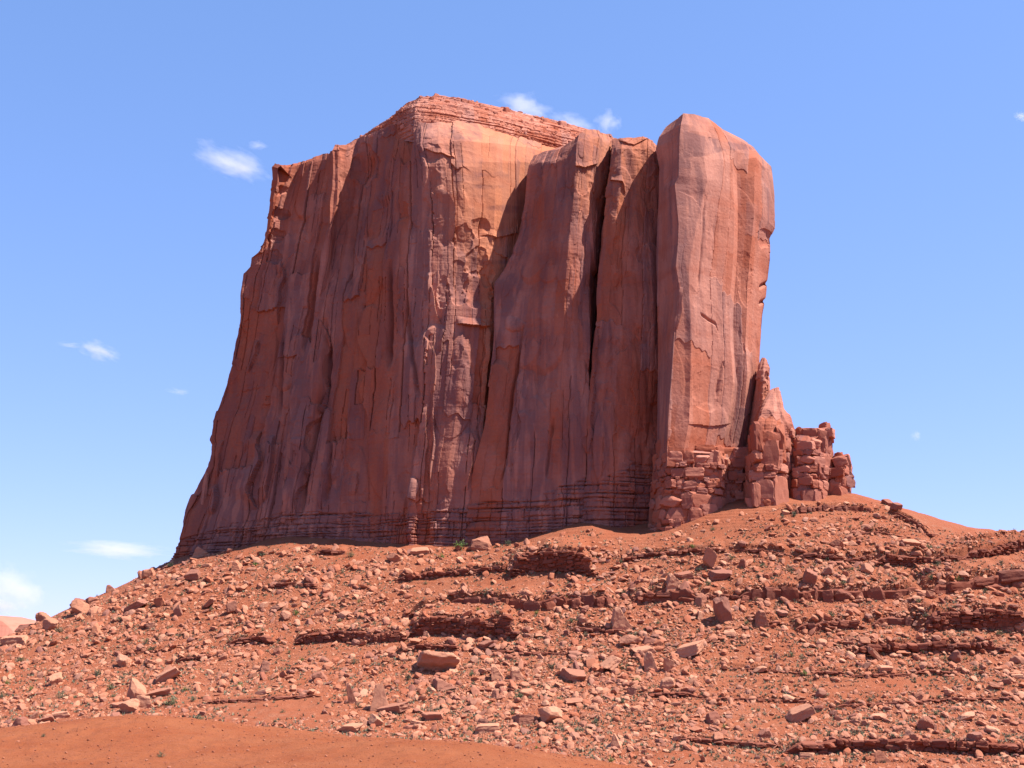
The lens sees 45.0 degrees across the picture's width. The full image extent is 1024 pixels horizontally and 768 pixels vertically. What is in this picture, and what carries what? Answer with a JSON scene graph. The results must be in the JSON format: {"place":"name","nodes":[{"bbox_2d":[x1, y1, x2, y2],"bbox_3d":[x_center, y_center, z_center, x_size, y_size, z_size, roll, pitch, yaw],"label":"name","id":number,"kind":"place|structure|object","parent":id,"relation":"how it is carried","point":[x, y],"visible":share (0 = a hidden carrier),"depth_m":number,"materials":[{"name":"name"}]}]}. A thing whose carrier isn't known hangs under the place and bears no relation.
{"place":"outdoors","nodes":[
{"label":"outdoors","id":0,"kind":"place"},
{"bbox_2d":[0,714,639,767],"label":"dirt mound","id":1,"kind":"object","parent":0,"point":[71,741],"visible":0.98,"depth_m":57.39,"materials":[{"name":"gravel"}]},
{"bbox_2d":[0,493,1023,767],"bbox_3d":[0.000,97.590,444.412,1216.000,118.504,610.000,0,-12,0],"label":"hillside","id":2,"kind":"structure","parent":0,"point":[270,713],"depth_m":373.85,"materials":[{"name":"soil"}]},
{"bbox_2d":[0,635,27,645],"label":"boulder","id":3,"kind":"object","parent":2,"relation":"on","point":[17,639],"visible":0.81,"depth_m":410.36,"materials":[{"name":"stone"}]},
{"bbox_2d":[10,717,28,726],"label":"boulder","id":4,"kind":"object","parent":2,"relation":"on","point":[20,721],"visible":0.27,"depth_m":313.97,"materials":[{"name":"stone"}]},
{"bbox_2d":[35,612,50,621],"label":"boulder","id":5,"kind":"object","parent":2,"relation":"on","point":[40,616],"visible":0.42,"depth_m":446.39,"materials":[{"name":"stone"}]},
{"bbox_2d":[42,617,57,630],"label":"boulder","id":6,"kind":"object","parent":2,"relation":"on","point":[50,623],"visible":0.95,"depth_m":420.14,"materials":[{"name":"stone"}]},
{"bbox_2d":[48,672,62,684],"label":"boulder","id":7,"kind":"object","parent":2,"relation":"on","point":[56,678],"visible":0.9,"depth_m":368.76,"materials":[{"name":"stone"}]},
{"bbox_2d":[51,711,70,717],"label":"boulder","id":8,"kind":"object","parent":2,"relation":"on","point":[62,714],"visible":0.98,"depth_m":323.90,"materials":[{"name":"stone"}]},
{"bbox_2d":[70,599,89,613],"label":"boulder","id":9,"kind":"object","parent":2,"relation":"on","point":[77,606],"visible":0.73,"depth_m":432.38,"materials":[{"name":"stone"}]},
{"bbox_2d":[115,654,127,666],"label":"boulder","id":10,"kind":"object","parent":2,"relation":"on","point":[121,659],"visible":0.98,"depth_m":378.65,"materials":[{"name":"stone"}]},
{"bbox_2d":[118,698,139,712],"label":"boulder","id":11,"kind":"object","parent":2,"relation":"on","point":[129,706],"visible":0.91,"depth_m":323.46,"materials":[{"name":"stone"}]},
{"bbox_2d":[124,598,148,610],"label":"boulder","id":12,"kind":"object","parent":2,"relation":"on","point":[141,602],"visible":0.97,"depth_m":421.02,"materials":[{"name":"stone"}]},
{"bbox_2d":[127,677,146,698],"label":"boulder","id":13,"kind":"object","parent":2,"relation":"on","point":[136,687],"visible":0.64,"depth_m":340.18,"materials":[{"name":"stone"}]},
{"bbox_2d":[135,695,150,708],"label":"boulder","id":14,"kind":"object","parent":2,"relation":"on","point":[145,701],"visible":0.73,"depth_m":326.79,"materials":[{"name":"stone"}]},
{"bbox_2d":[141,568,155,578],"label":"boulder","id":15,"kind":"object","parent":2,"relation":"on","point":[147,573],"visible":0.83,"depth_m":459.75,"materials":[{"name":"stone"}]},
{"bbox_2d":[146,687,172,696],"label":"boulder","id":16,"kind":"object","parent":2,"relation":"on","point":[161,692],"visible":0.93,"depth_m":339.92,"materials":[{"name":"stone"}]},
{"bbox_2d":[155,666,181,682],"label":"boulder","id":17,"kind":"object","parent":2,"relation":"on","point":[171,673],"visible":0.99,"depth_m":356.31,"materials":[{"name":"stone"}]},
{"bbox_2d":[184,569,200,580],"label":"boulder","id":18,"kind":"object","parent":2,"relation":"on","point":[192,574],"visible":0.98,"depth_m":437.71,"materials":[{"name":"stone"}]},
{"bbox_2d":[176,654,213,662],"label":"rock ledge","id":19,"kind":"object","parent":2,"relation":"on","point":[192,658],"visible":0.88,"depth_m":376.88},
{"bbox_2d":[191,547,209,557],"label":"boulder","id":20,"kind":"object","parent":2,"relation":"on","point":[198,552],"visible":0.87,"depth_m":474.81,"materials":[{"name":"stone"}]},
{"bbox_2d":[225,600,236,613],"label":"boulder","id":21,"kind":"object","parent":2,"relation":"on","point":[231,606],"visible":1,"depth_m":408.27,"materials":[{"name":"stone"}]},
{"bbox_2d":[227,636,275,645],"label":"rock ledge","id":22,"kind":"object","parent":2,"relation":"on","point":[263,639],"visible":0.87,"depth_m":383.96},
{"bbox_2d":[206,695,321,703],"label":"rock ledge","id":23,"kind":"object","parent":2,"relation":"on","point":[224,701],"visible":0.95,"depth_m":328.78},
{"bbox_2d":[262,581,317,589],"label":"rock ledge","id":24,"kind":"object","parent":2,"relation":"on","point":[292,584],"visible":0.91,"depth_m":420.97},
{"bbox_2d":[312,671,327,680],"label":"boulder","id":25,"kind":"object","parent":2,"relation":"on","point":[321,675],"visible":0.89,"depth_m":344.52,"materials":[{"name":"stone"}]},
{"bbox_2d":[315,549,344,554],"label":"rock ledge","id":26,"kind":"object","parent":2,"relation":"on","point":[327,552],"visible":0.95,"depth_m":445.19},
{"bbox_2d":[294,630,406,644],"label":"rock ledge","id":27,"kind":"object","parent":2,"relation":"on","point":[344,636],"visible":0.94,"depth_m":376.44,"materials":[{"name":"stone"}]},
{"bbox_2d":[337,723,363,732],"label":"boulder","id":28,"kind":"object","parent":2,"relation":"on","point":[351,727],"visible":1,"depth_m":300.67,"materials":[{"name":"stone"}]},
{"bbox_2d":[346,683,356,703],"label":"boulder","id":29,"kind":"object","parent":2,"relation":"on","point":[351,697],"visible":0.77,"depth_m":324.40,"materials":[{"name":"stone"}]},
{"bbox_2d":[368,714,383,725],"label":"boulder","id":30,"kind":"object","parent":2,"relation":"on","point":[375,720],"visible":0.98,"depth_m":305.40,"materials":[{"name":"stone"}]},
{"bbox_2d":[370,682,388,710],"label":"boulder","id":31,"kind":"object","parent":2,"relation":"on","point":[379,699],"visible":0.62,"depth_m":318.69,"materials":[{"name":"stone"}]},
{"bbox_2d":[377,702,410,712],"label":"boulder","id":32,"kind":"object","parent":2,"relation":"on","point":[398,707],"visible":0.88,"depth_m":316.13,"materials":[{"name":"stone"}]},
{"bbox_2d":[386,553,401,562],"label":"boulder","id":33,"kind":"object","parent":2,"relation":"on","point":[394,557],"visible":1,"depth_m":432.44,"materials":[{"name":"stone"}]},
{"bbox_2d":[410,547,429,554],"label":"boulder","id":34,"kind":"object","parent":2,"relation":"on","point":[419,550],"visible":0.98,"depth_m":437.70,"materials":[{"name":"stone"}]},
{"bbox_2d":[397,643,459,654],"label":"rock ledge","id":35,"kind":"object","parent":2,"relation":"on","point":[424,646],"visible":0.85,"depth_m":363.72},
{"bbox_2d":[421,712,442,719],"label":"boulder","id":36,"kind":"object","parent":2,"relation":"on","point":[431,715],"visible":1,"depth_m":311.26,"materials":[{"name":"stone"}]},
{"bbox_2d":[416,650,459,670],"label":"boulder","id":37,"kind":"object","parent":2,"relation":"on","point":[431,660],"visible":0.88,"depth_m":347.94,"materials":[{"name":"stone"}]},
{"bbox_2d":[432,677,456,690],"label":"boulder","id":38,"kind":"object","parent":2,"relation":"on","point":[438,684],"visible":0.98,"depth_m":334.87,"materials":[{"name":"stone"}]},
{"bbox_2d":[395,565,508,582],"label":"rock ledge","id":39,"kind":"object","parent":2,"relation":"on","point":[462,572],"visible":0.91,"depth_m":413.50,"materials":[{"name":"stone"}]},
{"bbox_2d":[409,615,519,638],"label":"rock ledge","id":40,"kind":"object","parent":2,"relation":"on","point":[447,625],"visible":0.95,"depth_m":370.98,"materials":[{"name":"stone"}]},
{"bbox_2d":[471,536,491,550],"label":"boulder","id":41,"kind":"object","parent":2,"relation":"on","point":[481,543],"visible":0.95,"depth_m":436.56,"materials":[{"name":"stone"}]},
{"bbox_2d":[474,723,499,733],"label":"boulder","id":42,"kind":"object","parent":2,"relation":"on","point":[482,728],"visible":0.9,"depth_m":298.60,"materials":[{"name":"stone"}]},
{"bbox_2d":[491,664,504,681],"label":"boulder","id":43,"kind":"object","parent":2,"relation":"on","point":[496,673],"visible":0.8,"depth_m":341.18,"materials":[{"name":"stone"}]},
{"bbox_2d":[0,501,1023,767],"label":"rubble","id":44,"kind":"object","parent":2,"relation":"on","point":[520,645],"visible":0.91,"depth_m":357.72,"materials":[{"name":"stone"}]},
{"bbox_2d":[173,93,855,558],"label":"sandstone butte","id":45,"kind":"object","parent":2,"relation":"on","point":[463,321],"visible":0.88,"depth_m":470.78,"materials":[{"name":"stone"}]},
{"bbox_2d":[510,667,524,680],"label":"boulder","id":46,"kind":"object","parent":2,"relation":"on","point":[515,673],"visible":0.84,"depth_m":339.79,"materials":[{"name":"stone"}]},
{"bbox_2d":[511,714,534,724],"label":"boulder","id":47,"kind":"object","parent":2,"relation":"on","point":[519,719],"visible":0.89,"depth_m":305.53,"materials":[{"name":"stone"}]},
{"bbox_2d":[459,648,588,655],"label":"rock ledge","id":48,"kind":"object","parent":2,"relation":"on","point":[526,653],"visible":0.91,"depth_m":355.02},
{"bbox_2d":[518,688,534,696],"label":"boulder","id":49,"kind":"object","parent":2,"relation":"on","point":[527,692],"visible":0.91,"depth_m":326.33,"materials":[{"name":"stone"}]},
{"bbox_2d":[451,594,616,610],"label":"rock ledge","id":50,"kind":"object","parent":2,"relation":"on","point":[591,600],"visible":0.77,"depth_m":380.88,"materials":[{"name":"stone"}]},
{"bbox_2d":[537,706,562,721],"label":"boulder","id":51,"kind":"object","parent":2,"relation":"on","point":[549,713],"visible":0.91,"depth_m":306.06,"materials":[{"name":"stone"}]},
{"bbox_2d":[510,547,596,577],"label":"rock ledge","id":52,"kind":"object","parent":2,"relation":"on","point":[548,559],"visible":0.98,"depth_m":402.05,"materials":[{"name":"stone"}]},
{"bbox_2d":[559,668,585,680],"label":"boulder","id":53,"kind":"object","parent":2,"relation":"on","point":[568,674],"visible":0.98,"depth_m":336.84,"materials":[{"name":"stone"}]},
{"bbox_2d":[565,698,582,704],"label":"boulder","id":54,"kind":"object","parent":2,"relation":"on","point":[571,701],"visible":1,"depth_m":319.45,"materials":[{"name":"stone"}]},
{"bbox_2d":[569,627,623,634],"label":"rock ledge","id":55,"kind":"object","parent":2,"relation":"on","point":[604,630],"visible":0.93,"depth_m":364.40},
{"bbox_2d":[599,655,622,669],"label":"boulder","id":56,"kind":"object","parent":2,"relation":"on","point":[611,662],"visible":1,"depth_m":341.00,"materials":[{"name":"stone"}]},
{"bbox_2d":[610,733,621,748],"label":"boulder","id":57,"kind":"object","parent":2,"relation":"on","point":[615,741],"visible":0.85,"depth_m":286.69,"materials":[{"name":"stone"}]},
{"bbox_2d":[610,607,632,629],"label":"boulder","id":58,"kind":"object","parent":2,"relation":"on","point":[619,620],"visible":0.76,"depth_m":364.17,"materials":[{"name":"stone"}]},
{"bbox_2d":[619,635,641,644],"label":"boulder","id":59,"kind":"object","parent":2,"relation":"on","point":[628,639],"visible":1,"depth_m":354.76,"materials":[{"name":"stone"}]},
{"bbox_2d":[631,645,656,653],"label":"boulder","id":60,"kind":"object","parent":2,"relation":"on","point":[646,648],"visible":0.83,"depth_m":349.06,"materials":[{"name":"stone"}]},
{"bbox_2d":[643,651,657,671],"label":"boulder","id":61,"kind":"object","parent":2,"relation":"on","point":[649,661],"visible":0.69,"depth_m":339.40,"materials":[{"name":"stone"}]},
{"bbox_2d":[659,677,674,688],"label":"boulder","id":62,"kind":"object","parent":2,"relation":"on","point":[667,682],"visible":0.94,"depth_m":324.78,"materials":[{"name":"stone"}]},
{"bbox_2d":[663,657,673,671],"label":"boulder","id":63,"kind":"object","parent":2,"relation":"on","point":[668,664],"visible":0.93,"depth_m":338.35,"materials":[{"name":"stone"}]},
{"bbox_2d":[632,588,708,603],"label":"rock ledge","id":64,"kind":"object","parent":2,"relation":"on","point":[682,595],"visible":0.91,"depth_m":376.74,"materials":[{"name":"stone"}]},
{"bbox_2d":[665,573,681,591],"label":"boulder","id":65,"kind":"object","parent":64,"relation":"on","point":[673,582],"visible":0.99,"depth_m":377.84,"materials":[{"name":"stone"}]},
{"bbox_2d":[617,548,725,561],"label":"rock ledge","id":66,"kind":"object","parent":2,"relation":"on","point":[676,553],"visible":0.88,"depth_m":401.59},
{"bbox_2d":[641,692,704,697],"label":"rock ledge","id":67,"kind":"object","parent":2,"relation":"on","point":[679,694],"visible":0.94,"depth_m":320.80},
{"bbox_2d":[674,571,694,579],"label":"boulder","id":68,"kind":"object","parent":2,"relation":"on","point":[686,574],"visible":0.96,"depth_m":384.28,"materials":[{"name":"stone"}]},
{"bbox_2d":[677,639,704,656],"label":"boulder","id":69,"kind":"object","parent":2,"relation":"on","point":[690,649],"visible":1,"depth_m":345.88,"materials":[{"name":"stone"}]},
{"bbox_2d":[693,593,707,606],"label":"boulder","id":70,"kind":"object","parent":2,"relation":"on","point":[700,599],"visible":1,"depth_m":372.98,"materials":[{"name":"stone"}]},
{"bbox_2d":[702,547,716,567],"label":"boulder","id":71,"kind":"object","parent":2,"relation":"on","point":[709,557],"visible":0.99,"depth_m":390.72,"materials":[{"name":"stone"}]},
{"bbox_2d":[706,711,720,723],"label":"boulder","id":72,"kind":"object","parent":2,"relation":"on","point":[712,717],"visible":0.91,"depth_m":302.56,"materials":[{"name":"stone"}]},
{"bbox_2d":[708,569,731,580],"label":"boulder","id":73,"kind":"object","parent":2,"relation":"on","point":[719,574],"visible":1,"depth_m":384.06,"materials":[{"name":"stone"}]},
{"bbox_2d":[713,596,732,622],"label":"boulder","id":74,"kind":"object","parent":2,"relation":"on","point":[722,609],"visible":0.84,"depth_m":362.61,"materials":[{"name":"stone"}]},
{"bbox_2d":[676,737,780,748],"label":"rock ledge","id":75,"kind":"object","parent":2,"relation":"on","point":[733,743],"visible":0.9,"depth_m":285.38,"materials":[{"name":"stone"}]},
{"bbox_2d":[697,697,814,704],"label":"rock ledge","id":76,"kind":"object","parent":2,"relation":"on","point":[772,700],"visible":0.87,"depth_m":317.01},
{"bbox_2d":[754,610,768,627],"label":"boulder","id":77,"kind":"object","parent":2,"relation":"on","point":[760,618],"visible":1,"depth_m":359.71,"materials":[{"name":"stone"}]},
{"bbox_2d":[728,548,795,556],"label":"rock ledge","id":78,"kind":"object","parent":2,"relation":"on","point":[749,550],"visible":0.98,"depth_m":395.79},
{"bbox_2d":[758,728,772,738],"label":"boulder","id":79,"kind":"object","parent":2,"relation":"on","point":[765,733],"visible":0.85,"depth_m":290.12,"materials":[{"name":"stone"}]},
{"bbox_2d":[723,667,810,676],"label":"rock ledge","id":80,"kind":"object","parent":2,"relation":"on","point":[752,669],"visible":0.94,"depth_m":335.49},
{"bbox_2d":[785,703,815,722],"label":"boulder","id":81,"kind":"object","parent":2,"relation":"on","point":[802,712],"visible":0.97,"depth_m":301.99,"materials":[{"name":"stone"}]},
{"bbox_2d":[802,568,817,584],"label":"boulder","id":82,"kind":"object","parent":2,"relation":"on","point":[810,576],"visible":1,"depth_m":374.28,"materials":[{"name":"stone"}]},
{"bbox_2d":[796,552,851,561],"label":"rock ledge","id":83,"kind":"object","parent":2,"relation":"on","point":[819,556],"visible":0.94,"depth_m":390.46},
{"bbox_2d":[737,587,917,602],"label":"rock ledge","id":84,"kind":"object","parent":2,"relation":"on","point":[791,594],"visible":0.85,"depth_m":372.37,"materials":[{"name":"stone"}]},
{"bbox_2d":[812,671,846,675],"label":"rock ledge","id":85,"kind":"object","parent":2,"relation":"on","point":[829,673],"visible":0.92,"depth_m":332.72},
{"bbox_2d":[795,620,864,631],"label":"rock ledge","id":86,"kind":"object","parent":2,"relation":"on","point":[841,625],"visible":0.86,"depth_m":357.56,"materials":[{"name":"stone"}]},
{"bbox_2d":[790,503,873,514],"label":"rock ledge","id":87,"kind":"object","parent":2,"relation":"on","point":[805,509],"visible":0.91,"depth_m":421.16,"materials":[{"name":"stone"}]},
{"bbox_2d":[849,555,874,562],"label":"rock ledge","id":88,"kind":"object","parent":2,"relation":"on","point":[862,558],"visible":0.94,"depth_m":391.00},
{"bbox_2d":[860,563,874,573],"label":"boulder","id":89,"kind":"object","parent":2,"relation":"on","point":[867,568],"visible":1,"depth_m":382.86,"materials":[{"name":"stone"}]},
{"bbox_2d":[868,647,882,660],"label":"boulder","id":90,"kind":"object","parent":2,"relation":"on","point":[873,653],"visible":1,"depth_m":341.58,"materials":[{"name":"stone"}]},
{"bbox_2d":[850,673,910,677],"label":"rock ledge","id":91,"kind":"object","parent":2,"relation":"on","point":[884,674],"visible":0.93,"depth_m":331.50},
{"bbox_2d":[874,750,890,762],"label":"boulder","id":92,"kind":"object","parent":2,"relation":"on","point":[880,756],"visible":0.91,"depth_m":267.71,"materials":[{"name":"stone"}]},
{"bbox_2d":[871,616,915,628],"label":"rock ledge","id":93,"kind":"object","parent":2,"relation":"on","point":[908,621],"visible":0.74,"depth_m":361.24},
{"bbox_2d":[784,738,1023,754],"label":"rock ledge","id":94,"kind":"object","parent":2,"relation":"on","point":[920,744],"visible":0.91,"depth_m":275.24,"materials":[{"name":"stone"}]},
{"bbox_2d":[900,539,921,545],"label":"boulder","id":95,"kind":"object","parent":2,"relation":"on","point":[911,542],"visible":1,"depth_m":396.85,"materials":[{"name":"stone"}]},
{"bbox_2d":[892,512,935,536],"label":"rock ledge","id":96,"kind":"object","parent":2,"relation":"on","point":[907,519],"visible":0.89,"depth_m":416.84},
{"bbox_2d":[917,716,933,729],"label":"boulder","id":97,"kind":"object","parent":2,"relation":"on","point":[924,722],"visible":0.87,"depth_m":292.81,"materials":[{"name":"stone"}]},
{"bbox_2d":[831,696,1023,709],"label":"rock ledge","id":98,"kind":"object","parent":2,"relation":"on","point":[921,702],"visible":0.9,"depth_m":313.91,"materials":[{"name":"stone"}]},
{"bbox_2d":[854,640,1005,654],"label":"rock ledge","id":99,"kind":"object","parent":2,"relation":"on","point":[943,645],"visible":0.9,"depth_m":346.01,"materials":[{"name":"stone"}]},
{"bbox_2d":[915,669,957,675],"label":"rock ledge","id":100,"kind":"object","parent":2,"relation":"on","point":[933,672],"visible":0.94,"depth_m":333.70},
{"bbox_2d":[876,539,1023,566],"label":"rock ledge","id":101,"kind":"object","parent":2,"relation":"on","point":[1011,547],"visible":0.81,"depth_m":391.40,"materials":[{"name":"stone"}]},
{"bbox_2d":[947,650,961,661],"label":"boulder","id":102,"kind":"object","parent":2,"relation":"on","point":[955,656],"visible":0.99,"depth_m":340.92,"materials":[{"name":"stone"}]},
{"bbox_2d":[956,711,974,720],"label":"boulder","id":103,"kind":"object","parent":2,"relation":"on","point":[967,716],"visible":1,"depth_m":299.20,"materials":[{"name":"stone"}]},
{"bbox_2d":[924,608,1023,633],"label":"rock ledge","id":104,"kind":"object","parent":2,"relation":"on","point":[991,618],"visible":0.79,"depth_m":357.96,"materials":[{"name":"stone"}]},
{"bbox_2d":[966,731,982,740],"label":"boulder","id":105,"kind":"object","parent":2,"relation":"on","point":[973,736],"visible":0.89,"depth_m":273.38,"materials":[{"name":"stone"}]},
{"bbox_2d":[932,569,1023,593],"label":"rock ledge","id":106,"kind":"object","parent":2,"relation":"on","point":[1011,578],"visible":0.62,"depth_m":377.72,"materials":[{"name":"stone"}]},
{"bbox_2d":[0,0,1023,619],"label":"sky","id":107,"kind":"structure","parent":0,"point":[141,141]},
{"label":"ground","id":108,"kind":"structure","parent":0,"visible":0},
{"bbox_2d":[0,616,35,636],"bbox_3d":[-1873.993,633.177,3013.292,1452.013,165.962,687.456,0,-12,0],"label":"distant mesa","id":109,"kind":"structure","parent":108,"relation":"on","point":[9,625],"depth_m":2969.58,"materials":[{"name":"stone"}]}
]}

